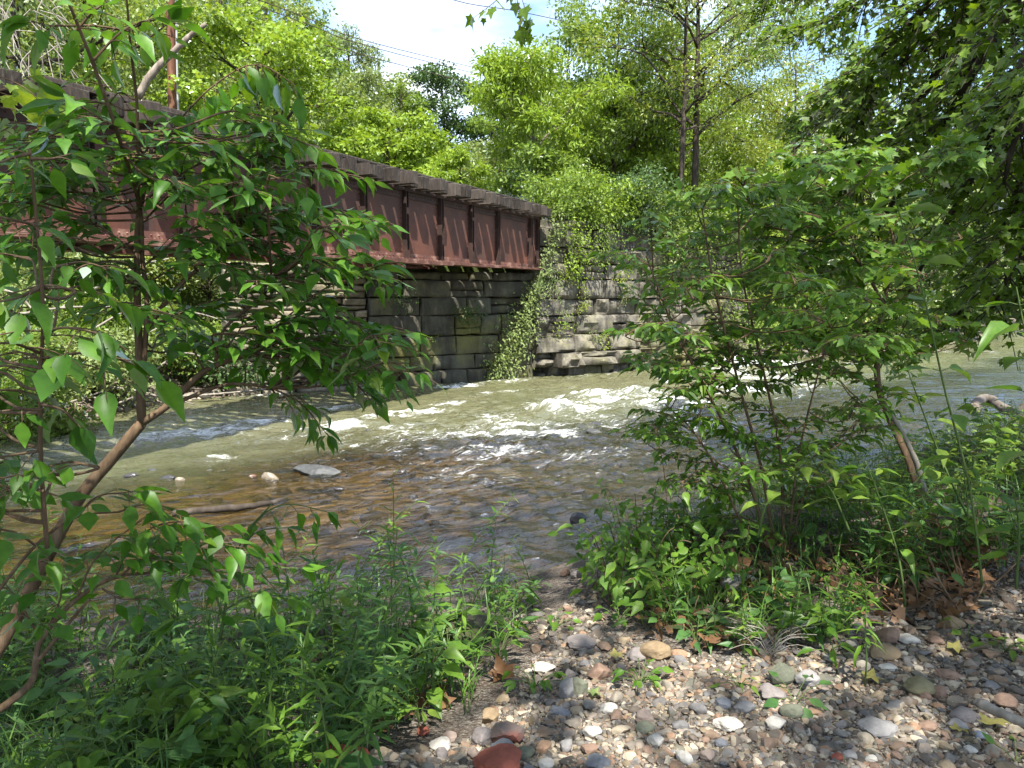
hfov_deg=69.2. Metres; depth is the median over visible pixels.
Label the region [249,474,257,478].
river stone
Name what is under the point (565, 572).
stone
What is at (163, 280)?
bank bush
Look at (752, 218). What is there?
wall top bush
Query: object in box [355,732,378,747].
stone
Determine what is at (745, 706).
stone
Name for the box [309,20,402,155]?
feathery tree
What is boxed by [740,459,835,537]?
tall weed
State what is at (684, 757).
stone
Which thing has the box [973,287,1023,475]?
tall weed
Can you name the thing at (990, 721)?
fallen leaf
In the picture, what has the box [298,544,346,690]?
lance leaved plant
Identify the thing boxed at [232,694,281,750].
weed
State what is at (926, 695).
stone
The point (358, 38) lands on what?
overhead wire
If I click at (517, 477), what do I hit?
river stone
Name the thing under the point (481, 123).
ridge tree
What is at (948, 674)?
stone
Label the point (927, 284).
bank shrub
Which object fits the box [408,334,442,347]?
moss fern
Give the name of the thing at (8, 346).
waterside bush
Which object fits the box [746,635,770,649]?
stone
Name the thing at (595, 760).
stone
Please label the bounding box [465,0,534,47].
maple bough
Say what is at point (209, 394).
driftwood branch
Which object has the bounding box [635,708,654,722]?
stone
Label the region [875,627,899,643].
stone
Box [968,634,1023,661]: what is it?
weed
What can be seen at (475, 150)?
slope tree
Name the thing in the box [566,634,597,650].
stone
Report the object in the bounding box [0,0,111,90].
dead vines
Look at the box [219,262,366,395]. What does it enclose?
dry stone wall
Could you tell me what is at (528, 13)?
overhead wire
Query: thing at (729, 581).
stone
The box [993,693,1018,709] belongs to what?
stone
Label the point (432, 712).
weed
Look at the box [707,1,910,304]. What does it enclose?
tree
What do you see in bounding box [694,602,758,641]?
weed
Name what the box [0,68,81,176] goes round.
maple sapling
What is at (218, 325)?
bank bush
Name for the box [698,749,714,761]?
stone
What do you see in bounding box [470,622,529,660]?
weed
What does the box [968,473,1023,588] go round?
tall weed
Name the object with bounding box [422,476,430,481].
river stone
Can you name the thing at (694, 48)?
tree
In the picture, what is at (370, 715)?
lance leaved plant
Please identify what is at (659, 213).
hanging creeper
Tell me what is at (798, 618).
bank undergrowth
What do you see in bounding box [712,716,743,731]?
stone
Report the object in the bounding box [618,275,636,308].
wall weed
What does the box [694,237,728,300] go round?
wall weed
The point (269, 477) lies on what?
river stone
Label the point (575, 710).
stone
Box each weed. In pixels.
[58,705,135,753]
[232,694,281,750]
[395,688,442,723]
[418,637,494,680]
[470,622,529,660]
[492,577,537,613]
[502,662,566,694]
[526,608,582,630]
[575,281,592,314]
[595,605,636,626]
[610,657,674,689]
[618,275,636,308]
[656,258,676,291]
[668,614,733,654]
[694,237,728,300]
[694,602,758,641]
[708,665,760,696]
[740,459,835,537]
[763,671,831,717]
[769,606,847,643]
[786,451,868,532]
[796,635,858,668]
[836,578,886,686]
[838,461,936,612]
[864,189,1001,596]
[885,358,973,515]
[928,460,1002,563]
[940,617,1005,641]
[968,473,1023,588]
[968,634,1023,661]
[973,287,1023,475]
[981,732,1023,762]
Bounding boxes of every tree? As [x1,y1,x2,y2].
[0,0,236,105]
[0,0,247,102]
[113,27,271,120]
[135,0,361,154]
[248,63,374,160]
[260,27,373,130]
[307,101,457,176]
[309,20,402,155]
[341,65,422,159]
[372,79,438,173]
[396,58,488,166]
[427,141,497,189]
[444,137,548,193]
[447,81,501,155]
[461,85,549,180]
[462,36,636,219]
[484,137,591,204]
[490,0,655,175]
[537,0,729,220]
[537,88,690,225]
[549,45,721,221]
[567,0,794,227]
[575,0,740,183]
[594,0,819,211]
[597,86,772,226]
[662,135,818,319]
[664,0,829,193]
[701,54,916,345]
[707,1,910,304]
[720,0,1023,386]
[779,152,942,296]
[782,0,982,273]
[853,180,1014,307]
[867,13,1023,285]
[914,150,1023,320]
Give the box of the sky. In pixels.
[214,0,1022,201]
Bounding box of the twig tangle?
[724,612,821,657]
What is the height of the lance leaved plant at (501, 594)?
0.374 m
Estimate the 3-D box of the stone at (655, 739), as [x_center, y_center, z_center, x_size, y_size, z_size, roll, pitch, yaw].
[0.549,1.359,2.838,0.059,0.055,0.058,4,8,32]
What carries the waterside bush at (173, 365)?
on the ground
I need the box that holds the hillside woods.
[1,0,1023,306]
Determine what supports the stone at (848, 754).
on the ground
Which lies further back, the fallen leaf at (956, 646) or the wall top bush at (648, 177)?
the wall top bush at (648, 177)
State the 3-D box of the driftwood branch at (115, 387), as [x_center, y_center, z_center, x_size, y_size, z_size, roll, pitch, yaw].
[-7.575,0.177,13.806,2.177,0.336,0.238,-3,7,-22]
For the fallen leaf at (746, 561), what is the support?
on the ground
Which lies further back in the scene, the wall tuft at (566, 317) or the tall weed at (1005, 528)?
the wall tuft at (566, 317)
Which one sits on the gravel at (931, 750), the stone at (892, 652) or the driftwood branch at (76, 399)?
the stone at (892, 652)
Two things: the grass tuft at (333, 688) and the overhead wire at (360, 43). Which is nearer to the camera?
the grass tuft at (333, 688)
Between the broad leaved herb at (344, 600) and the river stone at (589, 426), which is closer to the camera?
the broad leaved herb at (344, 600)
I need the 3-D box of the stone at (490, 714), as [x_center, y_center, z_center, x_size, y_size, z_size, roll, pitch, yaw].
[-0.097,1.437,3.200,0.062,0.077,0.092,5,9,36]
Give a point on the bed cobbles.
(521, 511)
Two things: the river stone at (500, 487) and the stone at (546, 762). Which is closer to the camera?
the stone at (546, 762)
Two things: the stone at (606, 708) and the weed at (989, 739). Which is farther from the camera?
the stone at (606, 708)
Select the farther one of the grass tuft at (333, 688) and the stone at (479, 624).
the stone at (479, 624)
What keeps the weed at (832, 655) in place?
on the gravel at (931, 750)
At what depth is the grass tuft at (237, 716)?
2.90 m
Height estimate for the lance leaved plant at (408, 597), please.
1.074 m
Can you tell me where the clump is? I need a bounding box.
[824,509,1023,619]
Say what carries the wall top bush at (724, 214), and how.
on the stone abutment
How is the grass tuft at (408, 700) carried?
on the ground
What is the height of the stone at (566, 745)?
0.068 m
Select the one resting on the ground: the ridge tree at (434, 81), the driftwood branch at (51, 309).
the ridge tree at (434, 81)
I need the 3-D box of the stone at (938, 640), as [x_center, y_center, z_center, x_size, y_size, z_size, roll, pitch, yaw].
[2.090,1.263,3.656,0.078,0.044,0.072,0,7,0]
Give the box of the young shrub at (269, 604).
[150,504,342,650]
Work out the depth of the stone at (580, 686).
3.34 m
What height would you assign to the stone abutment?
4.799 m
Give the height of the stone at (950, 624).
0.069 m
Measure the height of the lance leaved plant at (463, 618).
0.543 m
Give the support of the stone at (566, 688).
on the gravel at (931, 750)
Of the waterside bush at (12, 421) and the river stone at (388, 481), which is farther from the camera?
the waterside bush at (12, 421)
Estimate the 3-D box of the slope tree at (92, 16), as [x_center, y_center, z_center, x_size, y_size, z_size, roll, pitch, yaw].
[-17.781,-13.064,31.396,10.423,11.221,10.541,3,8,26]
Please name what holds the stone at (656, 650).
on the ground
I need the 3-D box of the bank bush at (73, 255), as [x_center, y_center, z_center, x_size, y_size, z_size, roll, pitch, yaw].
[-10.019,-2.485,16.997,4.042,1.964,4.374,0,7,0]
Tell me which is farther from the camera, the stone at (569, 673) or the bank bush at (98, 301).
the bank bush at (98, 301)
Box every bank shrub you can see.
[739,245,806,354]
[753,259,874,347]
[802,281,943,336]
[863,306,957,340]
[907,240,1023,330]
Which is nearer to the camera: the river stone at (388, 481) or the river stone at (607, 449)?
the river stone at (388, 481)
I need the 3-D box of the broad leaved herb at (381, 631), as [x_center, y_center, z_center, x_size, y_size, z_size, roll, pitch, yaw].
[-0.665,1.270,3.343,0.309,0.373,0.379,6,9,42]
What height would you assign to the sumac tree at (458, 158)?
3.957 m
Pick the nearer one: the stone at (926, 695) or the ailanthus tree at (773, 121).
the stone at (926, 695)
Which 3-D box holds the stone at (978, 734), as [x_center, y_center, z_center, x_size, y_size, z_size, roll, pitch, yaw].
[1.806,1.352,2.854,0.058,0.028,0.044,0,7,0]
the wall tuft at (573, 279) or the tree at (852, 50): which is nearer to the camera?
the wall tuft at (573, 279)
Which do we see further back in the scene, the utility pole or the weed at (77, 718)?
the utility pole
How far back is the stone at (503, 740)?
2.92 m
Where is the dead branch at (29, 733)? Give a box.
[0,722,58,744]
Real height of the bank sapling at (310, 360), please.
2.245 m
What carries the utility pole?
on the ground
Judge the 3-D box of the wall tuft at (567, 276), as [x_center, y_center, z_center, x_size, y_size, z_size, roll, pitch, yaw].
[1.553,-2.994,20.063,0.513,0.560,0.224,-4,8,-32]
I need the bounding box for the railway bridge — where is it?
[0,64,550,269]
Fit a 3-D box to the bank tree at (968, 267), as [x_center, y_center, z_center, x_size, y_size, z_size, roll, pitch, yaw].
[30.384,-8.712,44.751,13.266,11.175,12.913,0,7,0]
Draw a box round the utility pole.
[166,0,178,109]
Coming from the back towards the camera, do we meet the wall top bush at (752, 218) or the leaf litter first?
the wall top bush at (752, 218)
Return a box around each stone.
[123,472,138,479]
[147,468,156,473]
[159,475,175,481]
[175,477,184,483]
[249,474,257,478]
[262,472,278,483]
[293,464,340,478]
[313,744,368,767]
[333,487,343,491]
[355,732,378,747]
[369,746,399,761]
[381,478,391,483]
[399,438,410,444]
[408,495,417,499]
[417,726,428,735]
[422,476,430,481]
[429,736,450,750]
[433,459,442,463]
[435,747,447,758]
[444,614,492,645]
[444,731,456,742]
[453,500,464,504]
[467,746,478,758]
[470,727,492,746]
[472,743,521,767]
[482,707,498,723]
[483,484,493,488]
[490,738,513,746]
[491,469,532,480]
[491,721,525,743]
[495,484,507,489]
[501,502,517,507]
[518,745,535,760]
[532,661,555,672]
[538,757,553,767]
[549,705,570,716]
[558,677,573,698]
[559,739,571,752]
[560,568,569,576]
[564,669,575,677]
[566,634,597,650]
[570,489,584,494]
[570,512,586,525]
[570,570,581,578]
[570,706,582,714]
[573,677,587,696]
[581,422,600,429]
[581,743,597,753]
[582,726,601,738]
[586,428,601,436]
[586,753,610,767]
[587,663,611,680]
[600,702,617,713]
[602,447,612,452]
[627,647,645,661]
[629,418,639,427]
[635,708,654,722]
[635,720,654,734]
[639,640,671,660]
[647,733,663,747]
[675,426,689,435]
[675,750,693,764]
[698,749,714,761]
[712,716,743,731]
[714,738,727,746]
[715,697,730,709]
[721,574,758,590]
[733,700,755,712]
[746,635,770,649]
[760,683,786,700]
[765,715,785,730]
[768,662,794,686]
[779,704,802,718]
[794,669,820,687]
[824,585,846,598]
[831,752,842,761]
[842,749,857,759]
[857,717,897,739]
[865,754,877,761]
[869,642,900,660]
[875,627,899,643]
[878,663,897,671]
[898,633,920,643]
[902,675,935,694]
[918,720,938,731]
[919,692,932,700]
[927,635,944,645]
[932,684,946,698]
[933,668,962,680]
[940,615,966,629]
[947,718,968,731]
[949,706,978,723]
[963,745,977,753]
[974,731,987,738]
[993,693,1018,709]
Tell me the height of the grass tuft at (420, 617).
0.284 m
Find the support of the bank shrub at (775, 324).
on the ground
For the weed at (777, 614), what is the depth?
3.71 m
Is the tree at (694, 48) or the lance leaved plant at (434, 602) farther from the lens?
the tree at (694, 48)
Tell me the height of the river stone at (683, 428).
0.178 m
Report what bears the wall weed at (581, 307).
attached to the stone abutment
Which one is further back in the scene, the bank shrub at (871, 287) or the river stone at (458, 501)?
the bank shrub at (871, 287)
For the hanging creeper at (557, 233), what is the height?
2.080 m
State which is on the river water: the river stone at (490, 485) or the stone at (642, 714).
the river stone at (490, 485)
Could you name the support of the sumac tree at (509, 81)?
on the ground
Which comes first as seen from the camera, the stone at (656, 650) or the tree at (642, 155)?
the stone at (656, 650)
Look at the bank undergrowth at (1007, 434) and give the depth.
6.81 m
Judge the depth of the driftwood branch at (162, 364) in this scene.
14.66 m
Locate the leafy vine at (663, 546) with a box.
[547,445,752,635]
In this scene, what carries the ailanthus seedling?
attached to the stone abutment
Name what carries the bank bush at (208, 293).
on the ground
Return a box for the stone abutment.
[362,219,747,385]
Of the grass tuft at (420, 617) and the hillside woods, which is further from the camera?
the hillside woods
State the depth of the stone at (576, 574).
5.28 m
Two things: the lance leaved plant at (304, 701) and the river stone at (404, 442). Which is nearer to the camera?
the lance leaved plant at (304, 701)
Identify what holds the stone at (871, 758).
on the gravel at (931, 750)
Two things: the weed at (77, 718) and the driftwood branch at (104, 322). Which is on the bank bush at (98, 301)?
the driftwood branch at (104, 322)
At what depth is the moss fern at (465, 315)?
18.56 m
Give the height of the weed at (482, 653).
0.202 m
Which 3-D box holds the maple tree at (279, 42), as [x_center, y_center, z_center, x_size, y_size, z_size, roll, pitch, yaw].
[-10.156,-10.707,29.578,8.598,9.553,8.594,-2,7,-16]
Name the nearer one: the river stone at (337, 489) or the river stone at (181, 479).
the river stone at (337, 489)
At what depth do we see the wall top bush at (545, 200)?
20.32 m
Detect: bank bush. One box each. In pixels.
[0,251,159,305]
[0,263,85,337]
[28,281,178,348]
[88,255,207,293]
[130,257,248,311]
[202,316,246,335]
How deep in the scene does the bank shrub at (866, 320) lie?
28.27 m
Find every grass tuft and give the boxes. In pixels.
[122,664,286,766]
[288,662,406,742]
[349,662,433,726]
[374,589,474,658]
[433,659,494,713]
[466,561,510,607]
[652,563,697,610]
[715,605,788,645]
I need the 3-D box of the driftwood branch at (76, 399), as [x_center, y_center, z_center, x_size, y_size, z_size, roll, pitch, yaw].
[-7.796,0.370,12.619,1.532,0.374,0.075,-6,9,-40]
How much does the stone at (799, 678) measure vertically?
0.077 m
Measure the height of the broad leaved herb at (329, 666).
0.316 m
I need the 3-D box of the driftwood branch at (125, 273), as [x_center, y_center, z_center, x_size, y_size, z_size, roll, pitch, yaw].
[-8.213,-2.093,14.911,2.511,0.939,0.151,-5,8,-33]
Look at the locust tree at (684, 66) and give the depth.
24.12 m
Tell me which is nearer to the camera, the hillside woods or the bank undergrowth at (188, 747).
the bank undergrowth at (188, 747)
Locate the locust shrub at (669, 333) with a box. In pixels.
[586,178,929,551]
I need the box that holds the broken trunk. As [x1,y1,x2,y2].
[133,22,206,99]
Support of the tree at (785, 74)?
on the ground
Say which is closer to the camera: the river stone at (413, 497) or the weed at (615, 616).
the weed at (615, 616)
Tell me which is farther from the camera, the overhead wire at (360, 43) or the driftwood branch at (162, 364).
the overhead wire at (360, 43)
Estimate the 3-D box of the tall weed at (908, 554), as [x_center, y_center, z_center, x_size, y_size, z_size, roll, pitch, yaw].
[1.984,0.817,3.929,0.384,0.841,0.413,-5,9,-38]
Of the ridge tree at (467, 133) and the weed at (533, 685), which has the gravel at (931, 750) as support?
the weed at (533, 685)
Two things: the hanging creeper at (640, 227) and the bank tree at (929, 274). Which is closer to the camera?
the hanging creeper at (640, 227)
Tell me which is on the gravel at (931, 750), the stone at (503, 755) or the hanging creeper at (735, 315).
the stone at (503, 755)
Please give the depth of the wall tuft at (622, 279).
21.10 m
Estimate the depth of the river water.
12.16 m
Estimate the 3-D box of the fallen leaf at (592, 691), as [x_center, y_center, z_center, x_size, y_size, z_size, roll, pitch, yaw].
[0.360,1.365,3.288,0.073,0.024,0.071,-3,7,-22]
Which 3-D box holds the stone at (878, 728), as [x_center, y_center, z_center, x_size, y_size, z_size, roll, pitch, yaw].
[1.427,1.335,2.886,0.150,0.052,0.128,0,7,0]
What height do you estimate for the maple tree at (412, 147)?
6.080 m
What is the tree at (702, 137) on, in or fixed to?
on the ground
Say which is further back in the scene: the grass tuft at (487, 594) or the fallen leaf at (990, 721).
the grass tuft at (487, 594)
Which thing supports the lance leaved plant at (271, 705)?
on the ground
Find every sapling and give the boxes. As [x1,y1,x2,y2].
[0,0,446,658]
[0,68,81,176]
[0,148,184,548]
[711,128,993,509]
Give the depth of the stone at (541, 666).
3.63 m
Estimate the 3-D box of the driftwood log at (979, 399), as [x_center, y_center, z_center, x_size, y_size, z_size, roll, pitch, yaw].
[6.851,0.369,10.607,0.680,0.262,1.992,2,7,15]
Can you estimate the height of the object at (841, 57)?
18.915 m
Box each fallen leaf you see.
[488,653,514,682]
[587,687,601,695]
[609,648,622,658]
[730,549,752,574]
[829,564,858,593]
[862,668,888,682]
[947,640,965,652]
[949,722,968,732]
[978,711,1010,725]
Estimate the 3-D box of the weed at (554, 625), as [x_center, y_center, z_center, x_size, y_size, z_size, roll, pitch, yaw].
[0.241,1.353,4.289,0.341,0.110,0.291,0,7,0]
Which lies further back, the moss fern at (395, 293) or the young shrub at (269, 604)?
the moss fern at (395, 293)
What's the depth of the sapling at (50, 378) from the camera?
1.71 m
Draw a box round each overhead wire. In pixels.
[159,3,538,101]
[245,1,482,75]
[259,0,470,66]
[454,0,759,64]
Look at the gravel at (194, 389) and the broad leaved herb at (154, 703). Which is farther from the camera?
the gravel at (194, 389)
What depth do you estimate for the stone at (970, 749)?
2.74 m
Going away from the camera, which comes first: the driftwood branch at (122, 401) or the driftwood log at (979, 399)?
the driftwood log at (979, 399)
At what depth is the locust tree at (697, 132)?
25.09 m
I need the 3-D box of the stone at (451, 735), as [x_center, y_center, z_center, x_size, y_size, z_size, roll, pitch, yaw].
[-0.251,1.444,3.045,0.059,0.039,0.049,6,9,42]
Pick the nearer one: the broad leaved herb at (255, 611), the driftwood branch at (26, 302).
the broad leaved herb at (255, 611)
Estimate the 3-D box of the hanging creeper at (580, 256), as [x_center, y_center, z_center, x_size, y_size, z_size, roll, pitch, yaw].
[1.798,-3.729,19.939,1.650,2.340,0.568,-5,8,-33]
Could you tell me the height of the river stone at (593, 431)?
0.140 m
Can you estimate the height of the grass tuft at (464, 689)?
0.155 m
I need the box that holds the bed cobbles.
[2,397,970,624]
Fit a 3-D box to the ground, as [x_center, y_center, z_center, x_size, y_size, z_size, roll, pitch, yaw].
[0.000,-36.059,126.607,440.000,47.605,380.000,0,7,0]
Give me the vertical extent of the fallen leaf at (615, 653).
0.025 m
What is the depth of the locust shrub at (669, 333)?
4.64 m
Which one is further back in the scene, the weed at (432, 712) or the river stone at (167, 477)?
the river stone at (167, 477)
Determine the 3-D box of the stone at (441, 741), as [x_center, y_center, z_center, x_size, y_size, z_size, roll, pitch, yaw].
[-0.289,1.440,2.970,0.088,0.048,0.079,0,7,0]
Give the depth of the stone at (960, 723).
2.90 m
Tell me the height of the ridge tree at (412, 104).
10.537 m
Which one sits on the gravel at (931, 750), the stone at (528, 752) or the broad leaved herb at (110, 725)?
the stone at (528, 752)
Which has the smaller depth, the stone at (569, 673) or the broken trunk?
the stone at (569, 673)
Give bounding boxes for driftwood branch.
[3,289,30,308]
[3,391,101,419]
[4,273,148,341]
[20,306,111,314]
[45,258,168,301]
[79,385,158,397]
[95,304,143,328]
[118,393,194,404]
[146,352,224,377]
[149,312,226,321]
[183,389,265,396]
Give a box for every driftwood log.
[172,497,288,516]
[969,394,1023,420]
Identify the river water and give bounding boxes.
[0,329,1023,625]
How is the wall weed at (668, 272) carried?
attached to the stone abutment
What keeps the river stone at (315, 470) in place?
on the river water
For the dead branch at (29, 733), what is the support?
on the bank undergrowth at (188, 747)
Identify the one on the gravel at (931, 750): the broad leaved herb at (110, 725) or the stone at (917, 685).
the stone at (917, 685)
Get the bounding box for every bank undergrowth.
[0,481,551,767]
[593,436,1023,657]
[722,393,1023,515]
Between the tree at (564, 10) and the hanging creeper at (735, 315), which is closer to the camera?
the hanging creeper at (735, 315)
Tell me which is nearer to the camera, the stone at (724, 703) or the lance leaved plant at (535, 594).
the stone at (724, 703)
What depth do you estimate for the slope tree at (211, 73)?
35.70 m
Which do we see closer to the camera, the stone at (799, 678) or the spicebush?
the spicebush
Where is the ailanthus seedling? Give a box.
[535,270,563,303]
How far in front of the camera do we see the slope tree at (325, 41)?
45.53 m
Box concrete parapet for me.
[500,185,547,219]
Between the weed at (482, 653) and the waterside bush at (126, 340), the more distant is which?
the waterside bush at (126, 340)
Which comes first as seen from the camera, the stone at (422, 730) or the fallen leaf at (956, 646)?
the stone at (422, 730)
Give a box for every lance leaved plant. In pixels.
[237,602,298,767]
[263,557,344,764]
[271,626,366,767]
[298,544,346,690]
[324,556,380,729]
[334,686,401,767]
[337,578,407,750]
[344,632,436,751]
[371,525,410,659]
[375,467,420,675]
[411,534,455,699]
[447,552,482,640]
[484,575,512,639]
[508,534,542,607]
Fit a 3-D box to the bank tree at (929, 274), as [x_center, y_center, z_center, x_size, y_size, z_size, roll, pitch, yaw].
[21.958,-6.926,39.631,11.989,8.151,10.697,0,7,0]
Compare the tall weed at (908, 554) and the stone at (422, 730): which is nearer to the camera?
the stone at (422, 730)
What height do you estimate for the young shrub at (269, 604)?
0.531 m
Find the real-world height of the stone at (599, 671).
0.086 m
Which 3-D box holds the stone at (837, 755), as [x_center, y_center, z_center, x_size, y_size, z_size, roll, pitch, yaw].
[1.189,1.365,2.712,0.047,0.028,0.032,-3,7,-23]
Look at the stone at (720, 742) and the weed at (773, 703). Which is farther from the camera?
the weed at (773, 703)
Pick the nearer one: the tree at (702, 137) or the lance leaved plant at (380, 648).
the lance leaved plant at (380, 648)
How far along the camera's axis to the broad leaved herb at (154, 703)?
2.85 m
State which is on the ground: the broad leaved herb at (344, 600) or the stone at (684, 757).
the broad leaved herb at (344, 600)
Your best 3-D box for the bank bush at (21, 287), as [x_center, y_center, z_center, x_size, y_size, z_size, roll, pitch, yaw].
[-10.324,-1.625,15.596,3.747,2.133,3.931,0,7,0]
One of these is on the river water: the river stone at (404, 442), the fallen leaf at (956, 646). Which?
the river stone at (404, 442)
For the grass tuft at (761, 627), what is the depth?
3.75 m
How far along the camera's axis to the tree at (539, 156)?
23.46 m
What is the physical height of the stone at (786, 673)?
0.089 m
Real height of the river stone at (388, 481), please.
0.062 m
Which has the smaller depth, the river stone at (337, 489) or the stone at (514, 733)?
the stone at (514, 733)
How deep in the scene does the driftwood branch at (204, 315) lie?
15.02 m
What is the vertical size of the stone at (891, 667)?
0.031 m
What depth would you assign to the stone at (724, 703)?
3.05 m
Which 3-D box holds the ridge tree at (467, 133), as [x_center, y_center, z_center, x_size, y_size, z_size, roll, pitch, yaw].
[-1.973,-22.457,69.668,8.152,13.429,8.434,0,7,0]
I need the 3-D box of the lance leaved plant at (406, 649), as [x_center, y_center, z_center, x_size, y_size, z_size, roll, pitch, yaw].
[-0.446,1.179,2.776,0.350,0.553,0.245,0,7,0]
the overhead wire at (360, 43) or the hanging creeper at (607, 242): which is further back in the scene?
the overhead wire at (360, 43)
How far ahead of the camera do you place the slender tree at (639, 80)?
28.80 m
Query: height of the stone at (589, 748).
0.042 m
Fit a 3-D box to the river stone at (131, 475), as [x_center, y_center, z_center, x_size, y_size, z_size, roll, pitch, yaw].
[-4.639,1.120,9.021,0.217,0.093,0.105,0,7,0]
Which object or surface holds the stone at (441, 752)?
on the gravel at (931, 750)
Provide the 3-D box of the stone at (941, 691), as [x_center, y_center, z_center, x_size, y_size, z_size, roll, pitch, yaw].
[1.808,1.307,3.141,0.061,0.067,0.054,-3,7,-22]
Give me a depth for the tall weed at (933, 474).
4.36 m
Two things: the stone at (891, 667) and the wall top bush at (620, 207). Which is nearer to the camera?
the stone at (891, 667)
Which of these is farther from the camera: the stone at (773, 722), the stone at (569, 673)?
the stone at (569, 673)
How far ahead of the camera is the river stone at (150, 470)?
9.26 m
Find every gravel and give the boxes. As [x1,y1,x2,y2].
[0,329,976,430]
[365,519,1023,767]
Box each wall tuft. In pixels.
[553,321,571,338]
[556,311,574,329]
[560,266,576,282]
[561,270,584,287]
[611,271,632,288]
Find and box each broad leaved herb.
[93,678,158,750]
[131,637,203,729]
[139,644,212,696]
[142,660,236,731]
[143,602,204,654]
[236,607,296,658]
[236,608,291,657]
[256,610,316,650]
[305,584,356,643]
[306,637,366,708]
[320,625,400,692]
[378,617,436,664]
[403,633,472,719]
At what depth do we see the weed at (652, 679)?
3.35 m
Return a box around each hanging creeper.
[480,273,556,380]
[536,203,568,278]
[552,212,599,288]
[582,203,626,280]
[605,207,665,238]
[631,194,699,279]
[703,184,763,356]
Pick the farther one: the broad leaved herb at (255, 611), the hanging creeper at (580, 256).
the hanging creeper at (580, 256)
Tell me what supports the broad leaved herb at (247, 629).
on the ground
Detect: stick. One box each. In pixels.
[887,409,926,492]
[976,699,1023,728]
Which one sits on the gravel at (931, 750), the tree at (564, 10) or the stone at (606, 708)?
the stone at (606, 708)
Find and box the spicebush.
[0,486,265,713]
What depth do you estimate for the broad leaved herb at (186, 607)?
3.92 m
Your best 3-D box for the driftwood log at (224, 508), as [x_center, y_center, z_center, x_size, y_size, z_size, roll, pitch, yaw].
[-2.881,1.276,7.700,1.170,0.128,0.317,-4,8,-30]
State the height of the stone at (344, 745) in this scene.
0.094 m
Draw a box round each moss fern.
[385,281,418,322]
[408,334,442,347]
[436,296,489,334]
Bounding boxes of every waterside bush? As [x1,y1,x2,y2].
[0,311,126,399]
[0,361,105,443]
[18,323,165,408]
[124,314,221,386]
[159,327,282,392]
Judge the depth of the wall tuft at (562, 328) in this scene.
20.13 m
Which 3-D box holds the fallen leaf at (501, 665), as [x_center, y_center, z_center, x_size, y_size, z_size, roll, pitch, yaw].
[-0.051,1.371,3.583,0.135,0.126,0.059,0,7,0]
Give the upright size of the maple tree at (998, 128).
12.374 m
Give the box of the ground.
[0,0,1023,767]
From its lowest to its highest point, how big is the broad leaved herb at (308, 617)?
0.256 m
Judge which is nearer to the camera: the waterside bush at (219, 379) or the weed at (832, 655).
the weed at (832, 655)
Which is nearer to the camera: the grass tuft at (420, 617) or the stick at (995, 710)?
the stick at (995, 710)
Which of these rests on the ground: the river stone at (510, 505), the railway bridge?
the railway bridge
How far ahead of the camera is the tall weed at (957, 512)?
4.28 m
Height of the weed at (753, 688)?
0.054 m
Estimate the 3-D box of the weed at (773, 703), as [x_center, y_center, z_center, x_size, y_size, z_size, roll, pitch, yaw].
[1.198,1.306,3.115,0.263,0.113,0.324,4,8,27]
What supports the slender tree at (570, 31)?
on the ground
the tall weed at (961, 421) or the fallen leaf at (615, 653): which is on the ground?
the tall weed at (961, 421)
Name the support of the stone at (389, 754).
on the gravel at (931, 750)
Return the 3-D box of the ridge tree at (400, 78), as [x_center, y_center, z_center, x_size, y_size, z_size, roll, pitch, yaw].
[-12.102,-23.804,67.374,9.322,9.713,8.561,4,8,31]
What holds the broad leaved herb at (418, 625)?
on the ground
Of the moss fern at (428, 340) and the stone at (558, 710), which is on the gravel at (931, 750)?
the stone at (558, 710)
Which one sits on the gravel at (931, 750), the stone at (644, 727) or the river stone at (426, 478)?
the stone at (644, 727)
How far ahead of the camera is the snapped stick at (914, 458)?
5.08 m
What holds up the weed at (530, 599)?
on the ground
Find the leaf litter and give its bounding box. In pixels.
[276,509,1008,731]
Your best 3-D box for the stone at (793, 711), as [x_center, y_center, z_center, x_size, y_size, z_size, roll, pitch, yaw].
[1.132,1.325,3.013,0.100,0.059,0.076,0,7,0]
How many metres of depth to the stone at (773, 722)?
2.90 m
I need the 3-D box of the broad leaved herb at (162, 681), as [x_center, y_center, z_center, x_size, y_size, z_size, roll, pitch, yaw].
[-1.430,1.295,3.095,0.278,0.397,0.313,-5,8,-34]
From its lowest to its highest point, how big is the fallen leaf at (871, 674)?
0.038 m
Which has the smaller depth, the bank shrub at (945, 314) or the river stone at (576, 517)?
the river stone at (576, 517)
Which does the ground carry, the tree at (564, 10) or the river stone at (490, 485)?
the tree at (564, 10)
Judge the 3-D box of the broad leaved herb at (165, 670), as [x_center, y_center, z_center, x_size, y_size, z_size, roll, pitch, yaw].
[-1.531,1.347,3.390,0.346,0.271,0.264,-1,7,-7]
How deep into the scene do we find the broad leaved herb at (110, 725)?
3.05 m
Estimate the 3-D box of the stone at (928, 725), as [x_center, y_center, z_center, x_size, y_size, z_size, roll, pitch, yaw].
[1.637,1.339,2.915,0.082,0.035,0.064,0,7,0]
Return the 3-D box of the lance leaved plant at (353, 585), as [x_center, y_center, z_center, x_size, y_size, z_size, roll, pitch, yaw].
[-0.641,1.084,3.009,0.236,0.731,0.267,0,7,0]
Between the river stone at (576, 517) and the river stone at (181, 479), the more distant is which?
the river stone at (181, 479)
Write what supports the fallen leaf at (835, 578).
on the ground
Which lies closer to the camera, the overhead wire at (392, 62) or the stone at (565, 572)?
the stone at (565, 572)
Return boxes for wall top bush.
[513,160,613,230]
[539,165,666,227]
[580,158,688,228]
[625,185,715,266]
[663,180,752,253]
[674,187,783,246]
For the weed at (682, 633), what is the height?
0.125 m

